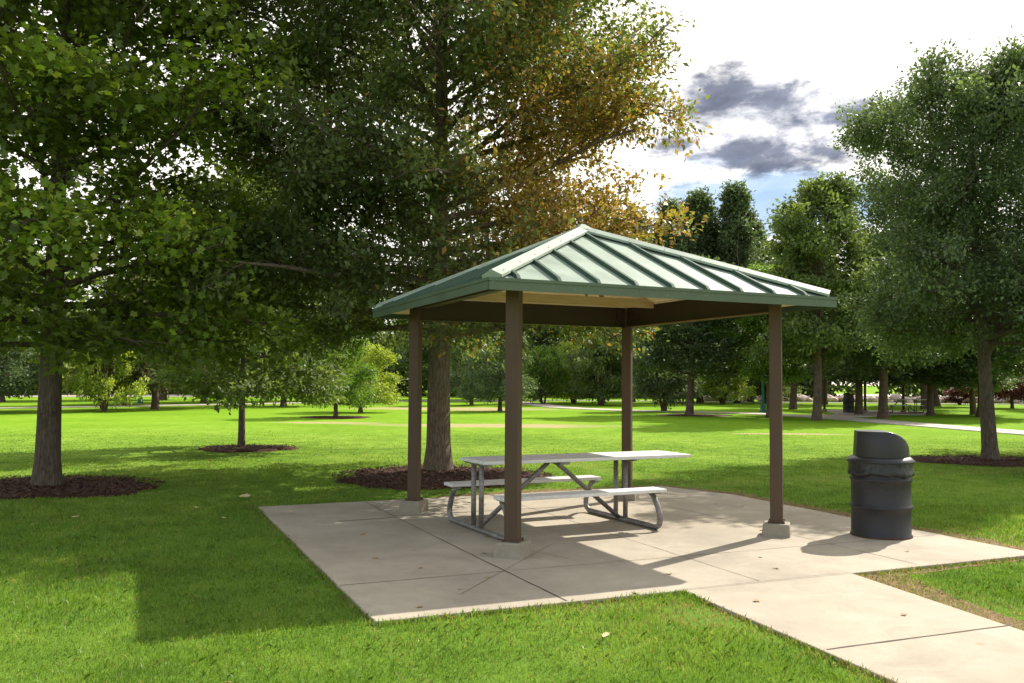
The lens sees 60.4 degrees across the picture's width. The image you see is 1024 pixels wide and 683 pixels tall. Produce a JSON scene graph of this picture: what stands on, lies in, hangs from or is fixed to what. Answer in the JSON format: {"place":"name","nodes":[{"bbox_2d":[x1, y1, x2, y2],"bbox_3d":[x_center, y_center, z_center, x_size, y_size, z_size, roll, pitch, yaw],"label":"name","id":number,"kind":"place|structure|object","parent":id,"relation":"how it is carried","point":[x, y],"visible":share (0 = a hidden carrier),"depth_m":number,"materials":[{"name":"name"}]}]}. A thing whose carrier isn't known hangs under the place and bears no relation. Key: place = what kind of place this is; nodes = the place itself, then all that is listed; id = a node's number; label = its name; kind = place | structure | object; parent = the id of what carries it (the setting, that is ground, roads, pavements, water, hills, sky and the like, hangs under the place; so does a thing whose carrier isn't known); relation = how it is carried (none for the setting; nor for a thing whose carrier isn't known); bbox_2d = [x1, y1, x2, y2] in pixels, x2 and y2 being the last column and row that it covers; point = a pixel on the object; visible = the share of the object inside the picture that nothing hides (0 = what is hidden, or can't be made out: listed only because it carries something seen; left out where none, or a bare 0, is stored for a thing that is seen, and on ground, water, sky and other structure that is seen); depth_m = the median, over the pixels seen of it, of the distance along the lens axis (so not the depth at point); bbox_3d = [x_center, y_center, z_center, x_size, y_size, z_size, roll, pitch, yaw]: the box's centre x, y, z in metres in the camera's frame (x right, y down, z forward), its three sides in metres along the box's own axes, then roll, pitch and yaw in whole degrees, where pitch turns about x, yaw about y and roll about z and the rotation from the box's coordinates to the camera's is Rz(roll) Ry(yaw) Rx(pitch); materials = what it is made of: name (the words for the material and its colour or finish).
{"place":"outdoors","nodes":[
{"label":"outdoors","id":0,"kind":"place"},
{"bbox_2d":[5,392,404,396],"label":"road","id":1,"kind":"structure","parent":0,"point":[74,395],"depth_m":87.37,"materials":[{"name":"grey asphalt"}]},
{"bbox_2d":[0,385,1023,682],"bbox_3d":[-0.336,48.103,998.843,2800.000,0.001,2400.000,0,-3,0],"label":"lawn","id":2,"kind":"structure","parent":0,"point":[468,421],"depth_m":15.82,"materials":[{"name":"green plant"}]},
{"bbox_2d":[0,280,41,400],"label":"park tree","id":3,"kind":"object","parent":2,"relation":"on","point":[26,379],"visible":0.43,"depth_m":41.70,"materials":[{"name":"green plant"}]},
{"bbox_2d":[0,239,98,401],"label":"park tree","id":4,"kind":"object","parent":2,"relation":"on","point":[66,297],"visible":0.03,"depth_m":62.94,"materials":[{"name":"green plant"}]},
{"bbox_2d":[0,474,164,499],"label":"mulch bed","id":5,"kind":"object","parent":2,"relation":"on","point":[73,486],"visible":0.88,"depth_m":12.78,"materials":[{"name":"brown wood"}]},
{"bbox_2d":[62,348,150,411],"bbox_3d":[-20.687,1.086,44.644,4.076,5.135,4.002,2,-3,-37],"label":"shrub","id":6,"kind":"object","parent":2,"relation":"on","point":[100,386],"visible":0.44,"depth_m":43.95,"materials":[{"name":"green plant"}]},
{"bbox_2d":[67,311,178,404],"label":"park tree","id":7,"kind":"object","parent":2,"relation":"on","point":[128,382],"depth_m":54.82,"materials":[{"name":"green plant"}]},
{"bbox_2d":[86,254,167,399],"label":"park tree","id":8,"kind":"object","parent":2,"relation":"on","point":[163,396],"visible":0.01,"depth_m":69.90,"materials":[{"name":"green plant"}]},
{"bbox_2d":[136,393,143,403],"bbox_3d":[-25.614,1.851,60.771,0.480,4.840,0.480,0,-3,0],"label":"trash can","id":9,"kind":"object","parent":2,"relation":"on","point":[139,401],"visible":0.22,"depth_m":60.53,"materials":[{"name":"teal paint"}]},
{"bbox_2d":[62,275,225,409],"bbox_3d":[-19.698,-0.151,48.313,7.140,7.875,8.827,-1,-3,30],"label":"park tree","id":10,"kind":"object","parent":2,"relation":"on","point":[141,372],"visible":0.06,"depth_m":46.97,"materials":[{"name":"green leaf"}]},
{"bbox_2d":[0,0,359,486],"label":"maple tree","id":11,"kind":"object","parent":2,"relation":"on","point":[46,89],"visible":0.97,"depth_m":12.26,"materials":[{"name":"green plant"}]},
{"bbox_2d":[179,321,246,403],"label":"park tree","id":12,"kind":"object","parent":2,"relation":"on","point":[201,400],"visible":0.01,"depth_m":61.55,"materials":[{"name":"green plant"}]},
{"bbox_2d":[239,493,249,496],"bbox_3d":[-3.631,2.101,12.004,0.182,0.015,0.172,-15,13,-43],"label":"fallen leaf","id":13,"kind":"object","parent":2,"relation":"on","point":[245,495],"visible":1,"depth_m":12.02,"materials":[{"name":"beige plant"}]},
{"bbox_2d":[129,156,362,446],"bbox_3d":[-6.413,-0.920,21.001,5.572,7.049,5.830,0,-3,17],"label":"young tree","id":14,"kind":"object","parent":2,"relation":"on","point":[220,383],"visible":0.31,"depth_m":20.53,"materials":[{"name":"green plant"}]},
{"bbox_2d":[194,443,298,452],"bbox_3d":[-6.298,2.503,20.868,2.465,0.118,2.172,0,-3,0],"label":"mulch bed","id":15,"kind":"object","parent":2,"relation":"on","point":[225,448],"visible":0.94,"depth_m":20.50,"materials":[{"name":"brown wood"}]},
{"bbox_2d":[229,301,329,405],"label":"park tree","id":16,"kind":"object","parent":2,"relation":"on","point":[282,401],"visible":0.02,"depth_m":55.61,"materials":[{"name":"green plant"}]},
{"bbox_2d":[269,256,385,371],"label":"park tree","id":17,"kind":"object","parent":2,"relation":"on","point":[372,337],"visible":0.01,"depth_m":72.27,"materials":[{"name":"green plant"}]},
{"bbox_2d":[299,415,370,418],"bbox_3d":[-7.912,3.352,39.269,3.170,0.110,2.793,0,-3,0],"label":"mulch bed","id":18,"kind":"object","parent":2,"relation":"on","point":[340,417],"visible":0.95,"depth_m":38.54,"materials":[{"name":"brown wood"}]},
{"bbox_2d":[295,335,381,415],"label":"park tree","id":19,"kind":"object","parent":2,"relation":"on","point":[355,398],"visible":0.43,"depth_m":39.08,"materials":[{"name":"green plant"}]},
{"bbox_2d":[327,341,406,412],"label":"park tree","id":20,"kind":"object","parent":2,"relation":"on","point":[380,364],"visible":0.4,"depth_m":45.57,"materials":[{"name":"green plant"}]},
{"bbox_2d":[111,0,713,470],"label":"shade tree","id":21,"kind":"object","parent":2,"relation":"on","point":[339,172],"visible":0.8,"depth_m":13.76,"materials":[{"name":"green plant"}]},
{"bbox_2d":[387,266,490,369],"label":"park tree","id":22,"kind":"object","parent":2,"relation":"on","point":[425,352],"visible":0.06,"depth_m":78.72,"materials":[{"name":"green plant"}]},
{"bbox_2d":[331,464,554,490],"bbox_3d":[-1.125,2.267,15.019,3.845,0.118,3.913,0,-3,0],"label":"mulch bed","id":23,"kind":"object","parent":2,"relation":"on","point":[392,477],"visible":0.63,"depth_m":14.53,"materials":[{"name":"brown wood"}]},
{"bbox_2d":[450,327,504,404],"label":"park tree","id":24,"kind":"object","parent":2,"relation":"on","point":[455,381],"visible":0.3,"depth_m":60.62,"materials":[{"name":"green plant"}]},
{"bbox_2d":[454,331,539,411],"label":"park tree","id":25,"kind":"object","parent":2,"relation":"on","point":[485,378],"visible":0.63,"depth_m":48.47,"materials":[{"name":"green plant"}]},
{"bbox_2d":[6,292,1022,398],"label":"woodland","id":26,"kind":"object","parent":2,"relation":"on","point":[403,371],"visible":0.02,"depth_m":98.37,"materials":[{"name":"green plant"}]},
{"bbox_2d":[493,324,596,399],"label":"park tree","id":27,"kind":"object","parent":2,"relation":"on","point":[545,341],"visible":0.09,"depth_m":81.71,"materials":[{"name":"green plant"}]},
{"bbox_2d":[522,344,572,403],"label":"tree","id":28,"kind":"object","parent":2,"relation":"on","point":[550,358],"visible":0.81,"depth_m":66.04,"materials":[{"name":"green plant"}]},
{"bbox_2d":[438,485,663,496],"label":"bare soil","id":29,"kind":"structure","parent":2,"relation":"on","point":[542,490],"depth_m":13.24,"materials":[{"name":"brown soil"}]},
{"bbox_2d":[551,341,605,402],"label":"tree","id":30,"kind":"object","parent":2,"relation":"on","point":[572,399],"visible":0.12,"depth_m":69.34,"materials":[{"name":"green plant"}]},
{"bbox_2d":[562,336,635,404],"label":"tree","id":31,"kind":"object","parent":2,"relation":"on","point":[601,391],"visible":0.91,"depth_m":63.27,"materials":[{"name":"green plant"}]},
{"bbox_2d":[593,209,649,401],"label":"poplar tree","id":32,"kind":"object","parent":2,"relation":"on","point":[610,339],"visible":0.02,"depth_m":75.77,"materials":[{"name":"green plant"}]},
{"bbox_2d":[621,328,704,410],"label":"tree","id":33,"kind":"object","parent":2,"relation":"on","point":[663,390],"visible":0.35,"depth_m":50.26,"materials":[{"name":"green plant"}]},
{"bbox_2d":[643,370,686,397],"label":"shrub","id":34,"kind":"object","parent":2,"relation":"on","point":[672,382],"visible":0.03,"depth_m":73.00,"materials":[{"name":"green plant"}]},
{"bbox_2d":[648,194,713,402],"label":"poplar tree","id":35,"kind":"object","parent":2,"relation":"on","point":[686,245],"visible":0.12,"depth_m":72.50,"materials":[{"name":"green plant"}]},
{"bbox_2d":[616,253,749,413],"bbox_3d":[8.981,-0.309,45.149,7.666,8.274,6.694,2,-3,-31],"label":"park tree","id":36,"kind":"object","parent":2,"relation":"on","point":[690,348],"visible":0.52,"depth_m":44.20,"materials":[{"name":"green plant"}]},
{"bbox_2d":[655,413,732,416],"bbox_3d":[9.270,3.735,44.921,4.091,0.110,2.715,0,-3,0],"label":"mulch bed","id":37,"kind":"object","parent":2,"relation":"on","point":[705,415],"visible":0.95,"depth_m":44.10,"materials":[{"name":"brown wood"}]},
{"bbox_2d":[678,185,724,402],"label":"poplar tree","id":38,"kind":"object","parent":2,"relation":"on","point":[704,244],"visible":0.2,"depth_m":74.62,"materials":[{"name":"green plant"}]},
{"bbox_2d":[703,395,715,400],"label":"boulder","id":39,"kind":"object","parent":2,"relation":"on","point":[711,399],"visible":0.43,"depth_m":81.57,"materials":[{"name":"grey stone"}]},
{"bbox_2d":[694,352,757,403],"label":"shrub","id":40,"kind":"object","parent":2,"relation":"on","point":[717,391],"visible":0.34,"depth_m":69.18,"materials":[{"name":"green plant"}]},
{"bbox_2d":[708,179,767,403],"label":"poplar tree","id":41,"kind":"object","parent":2,"relation":"on","point":[734,241],"visible":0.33,"depth_m":73.38,"materials":[{"name":"green plant"}]},
{"bbox_2d":[732,214,774,401],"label":"poplar tree","id":42,"kind":"object","parent":2,"relation":"on","point":[761,239],"visible":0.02,"depth_m":78.75,"materials":[{"name":"green plant"}]},
{"bbox_2d":[708,262,813,416],"bbox_3d":[12.660,-0.066,43.539,5.877,7.682,5.132,-2,-4,42],"label":"park tree","id":43,"kind":"object","parent":2,"relation":"on","point":[753,324],"visible":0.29,"depth_m":42.91,"materials":[{"name":"green plant"}]},
{"bbox_2d":[759,333,765,412],"bbox_3d":[14.439,1.662,50.682,0.480,4.840,0.480,0,-3,0],"label":"lamp post","id":44,"kind":"object","parent":2,"relation":"on","point":[762,407],"visible":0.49,"depth_m":50.53,"materials":[{"name":"teal paint"}]},
{"bbox_2d":[742,364,803,402],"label":"shrub","id":45,"kind":"object","parent":2,"relation":"on","point":[785,394],"visible":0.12,"depth_m":75.11,"materials":[{"name":"green plant"}]},
{"bbox_2d":[733,257,836,408],"bbox_3d":[18.375,-0.814,58.060,8.688,10.637,7.586,3,-4,-42],"label":"park tree","id":46,"kind":"object","parent":2,"relation":"on","point":[793,399],"visible":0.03,"depth_m":57.68,"materials":[{"name":"green plant"}]},
{"bbox_2d":[797,395,807,401],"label":"boulder","id":47,"kind":"object","parent":2,"relation":"on","point":[800,398],"visible":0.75,"depth_m":81.44,"materials":[{"name":"beige stone"}]},
{"bbox_2d":[787,363,827,404],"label":"park tree","id":48,"kind":"object","parent":2,"relation":"on","point":[826,385],"depth_m":71.63,"materials":[{"name":"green plant"}]},
{"bbox_2d":[742,170,884,420],"bbox_3d":[13.769,-2.080,39.935,6.471,11.425,7.411,0,-3,0],"label":"park tree","id":49,"kind":"object","parent":2,"relation":"on","point":[804,253],"visible":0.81,"depth_m":38.93,"materials":[{"name":"green plant"}]},
{"bbox_2d":[830,397,838,401],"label":"boulder","id":50,"kind":"object","parent":2,"relation":"on","point":[834,399],"visible":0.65,"depth_m":81.86,"materials":[{"name":"beige stone"}]},
{"bbox_2d":[665,485,1023,550],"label":"bare soil","id":51,"kind":"structure","parent":2,"relation":"on","point":[915,527],"depth_m":11.25,"materials":[{"name":"brown soil"}]},
{"bbox_2d":[793,306,917,413],"bbox_3d":[18.590,0.462,47.688,7.411,7.092,6.471,0,-3,3],"label":"park tree","id":52,"kind":"object","parent":2,"relation":"on","point":[901,379],"visible":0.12,"depth_m":46.98,"materials":[{"name":"green plant"}]},
{"bbox_2d":[867,397,877,402],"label":"boulder","id":53,"kind":"object","parent":2,"relation":"on","point":[872,399],"visible":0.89,"depth_m":80.86,"materials":[{"name":"beige stone"}]},
{"bbox_2d":[805,229,959,418],"bbox_3d":[18.008,-0.943,42.757,7.586,9.455,8.688,2,-3,-23],"label":"park tree","id":54,"kind":"object","parent":2,"relation":"on","point":[864,362],"visible":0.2,"depth_m":42.23,"materials":[{"name":"green plant"}]},
{"bbox_2d":[888,393,901,402],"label":"boulder","id":55,"kind":"object","parent":2,"relation":"on","point":[894,396],"visible":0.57,"depth_m":81.26,"materials":[{"name":"beige stone"}]},
{"bbox_2d":[901,397,912,402],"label":"boulder","id":56,"kind":"object","parent":2,"relation":"on","point":[908,401],"visible":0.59,"depth_m":80.64,"materials":[{"name":"beige stone"}]},
{"bbox_2d":[889,374,940,405],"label":"park tree","id":57,"kind":"object","parent":2,"relation":"on","point":[936,400],"depth_m":68.23,"materials":[{"name":"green plant"}]},
{"bbox_2d":[822,24,1023,459],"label":"ash tree","id":58,"kind":"object","parent":2,"relation":"on","point":[944,222],"visible":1,"depth_m":17.96,"materials":[{"name":"green plant"}]},
{"bbox_2d":[920,371,926,408],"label":"park tree","id":59,"kind":"object","parent":2,"relation":"on","point":[923,388],"depth_m":59.67,"materials":[{"name":"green plant"}]},
{"bbox_2d":[899,303,978,415],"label":"park tree","id":60,"kind":"object","parent":2,"relation":"on","point":[928,377],"visible":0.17,"depth_m":46.40,"materials":[{"name":"green plant"}]},
{"bbox_2d":[859,572,1023,630],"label":"bare soil","id":61,"kind":"structure","parent":2,"relation":"on","point":[1008,621],"depth_m":6.70,"materials":[{"name":"brown soil"}]},
{"bbox_2d":[942,387,976,404],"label":"shrub","id":62,"kind":"object","parent":2,"relation":"on","point":[952,397],"visible":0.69,"depth_m":73.46,"materials":[{"name":"red plant"}]},
{"bbox_2d":[900,558,1023,573],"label":"bare soil","id":63,"kind":"structure","parent":2,"relation":"on","point":[942,569],"depth_m":7.84,"materials":[{"name":"brown soil"}]},
{"bbox_2d":[901,271,1023,416],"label":"park tree","id":64,"kind":"object","parent":2,"relation":"on","point":[1012,365],"visible":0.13,"depth_m":44.81,"materials":[{"name":"green plant"}]},
{"bbox_2d":[911,454,1023,466],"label":"mulch bed","id":65,"kind":"object","parent":2,"relation":"on","point":[976,460],"visible":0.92,"depth_m":18.45,"materials":[{"name":"brown wood"}]},
{"bbox_2d":[935,345,1022,414],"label":"park tree","id":66,"kind":"object","parent":2,"relation":"on","point":[997,384],"visible":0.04,"depth_m":48.91,"materials":[{"name":"green plant"}]},
{"bbox_2d":[960,193,1023,358],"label":"ash tree","id":67,"kind":"object","parent":2,"relation":"on","point":[1001,304],"visible":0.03,"depth_m":23.24,"materials":[{"name":"green plant"}]},
{"bbox_2d":[977,360,1023,407],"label":"park tree","id":68,"kind":"object","parent":2,"relation":"on","point":[1012,395],"visible":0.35,"depth_m":63.04,"materials":[{"name":"red plant"}]},
{"bbox_2d":[0,400,1023,408],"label":"path","id":69,"kind":"structure","parent":0,"point":[375,401],"depth_m":60.79,"materials":[{"name":"concrete"}]},
{"bbox_2d":[0,0,1023,385],"label":"sky","id":70,"kind":"structure","parent":0,"point":[774,73],"materials":[{"name":"white"}]},
{"bbox_2d":[259,486,1023,625],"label":"patio slab","id":71,"kind":"structure","parent":0,"point":[329,539],"depth_m":8.39,"materials":[{"name":"concrete"}]},
{"bbox_2d":[444,450,690,539],"bbox_3d":[0.760,1.679,9.974,2.660,0.770,1.612,2,-3,-26],"label":"picnic table","id":72,"kind":"object","parent":71,"relation":"on","point":[559,461],"visible":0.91,"depth_m":9.72,"materials":[{"name":"grey metal"}]},
{"bbox_2d":[372,224,837,559],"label":"picnic pavilion","id":73,"kind":"structure","parent":71,"relation":"on","point":[554,280],"depth_m":9.33,"materials":[{"name":"brown paint"}]},
{"bbox_2d":[346,499,1012,649],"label":"slab joints","id":74,"kind":"object","parent":71,"relation":"on","point":[666,557],"visible":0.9,"depth_m":7.38,"materials":[{"name":"grey concrete"}]},
{"bbox_2d":[846,430,915,539],"bbox_3d":[3.925,1.506,9.371,0.688,1.104,0.688,0,-3,0],"label":"litter bin","id":75,"kind":"object","parent":71,"relation":"on","point":[880,470],"visible":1,"depth_m":9.12,"materials":[{"name":"black metal"}]},
{"bbox_2d":[485,401,1023,434],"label":"path","id":76,"kind":"structure","parent":0,"point":[966,428],"depth_m":40.41,"materials":[{"name":"concrete"}]},
{"bbox_2d":[796,413,876,416],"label":"path","id":77,"kind":"structure","parent":0,"point":[849,415],"depth_m":45.48,"materials":[{"name":"concrete"}]},
{"bbox_2d":[742,394,959,400],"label":"parking area","id":78,"kind":"object","parent":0,"point":[869,395],"depth_m":131.70,"materials":[{"name":"asphalt"}]},
{"bbox_2d":[686,573,1023,682],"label":"sidewalk","id":79,"kind":"structure","parent":0,"point":[824,613],"depth_m":5.80,"materials":[{"name":"concrete"}]},
{"bbox_2d":[824,410,926,414],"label":"patio slab","id":80,"kind":"structure","parent":0,"point":[876,411],"depth_m":50.40,"materials":[{"name":"concrete"}]},
{"bbox_2d":[842,393,854,412],"bbox_3d":[19.076,3.478,49.898,0.688,1.104,0.688,0,-3,0],"label":"litter bin","id":81,"kind":"object","parent":80,"relation":"on","point":[848,400],"visible":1,"depth_m":49.65,"materials":[{"name":"plastic"}]},
{"bbox_2d":[822,379,905,412],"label":"picnic pavilion","id":82,"kind":"structure","parent":80,"relation":"on","point":[864,410],"depth_m":51.11,"materials":[{"name":"brown paint"}]},
{"bbox_2d":[877,399,926,412],"bbox_3d":[22.598,3.694,50.423,2.660,0.770,1.612,1,-3,-6],"label":"picnic table","id":83,"kind":"object","parent":80,"relation":"on","point":[896,404],"visible":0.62,"depth_m":50.15,"materials":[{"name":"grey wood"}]}
]}

